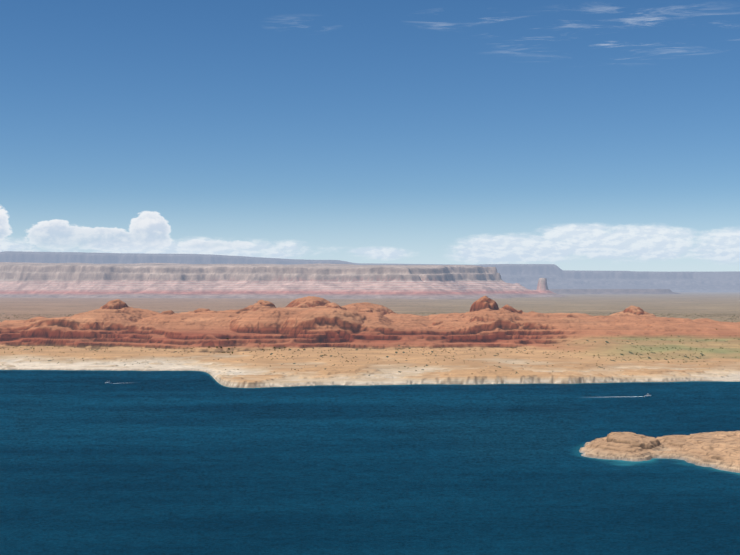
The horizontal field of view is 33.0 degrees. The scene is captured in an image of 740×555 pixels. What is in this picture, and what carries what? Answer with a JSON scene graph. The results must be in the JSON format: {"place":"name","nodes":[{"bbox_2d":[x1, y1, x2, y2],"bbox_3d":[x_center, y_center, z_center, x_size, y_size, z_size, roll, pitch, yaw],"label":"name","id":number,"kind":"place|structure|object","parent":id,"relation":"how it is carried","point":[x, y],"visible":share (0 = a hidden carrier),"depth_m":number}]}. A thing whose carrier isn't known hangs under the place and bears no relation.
{"place":"outdoors","nodes":[
{"label":"outdoors","id":0,"kind":"place"},
{"bbox_2d":[0,370,739,554],"bbox_3d":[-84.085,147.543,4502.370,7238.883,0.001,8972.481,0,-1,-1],"label":"lake water","id":1,"kind":"structure","parent":0,"point":[92,462],"depth_m":620.91},
{"bbox_2d":[0,251,739,387],"bbox_3d":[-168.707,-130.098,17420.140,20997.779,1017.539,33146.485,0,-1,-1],"label":"ground","id":2,"kind":"structure","parent":0,"point":[119,306],"depth_m":1866.62},
{"bbox_2d":[0,312,738,373],"bbox_3d":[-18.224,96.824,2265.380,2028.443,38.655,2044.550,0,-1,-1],"label":"shore shrubs","id":3,"kind":"object","parent":2,"relation":"on","point":[430,348],"visible":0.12,"depth_m":1665.09},
{"bbox_2d":[0,0,739,271],"label":"sky","id":4,"kind":"structure","parent":0,"point":[577,135]},
{"bbox_2d":[579,431,739,472],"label":"peninsula","id":5,"kind":"object","parent":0,"point":[719,450],"visible":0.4,"depth_m":674.53}
]}

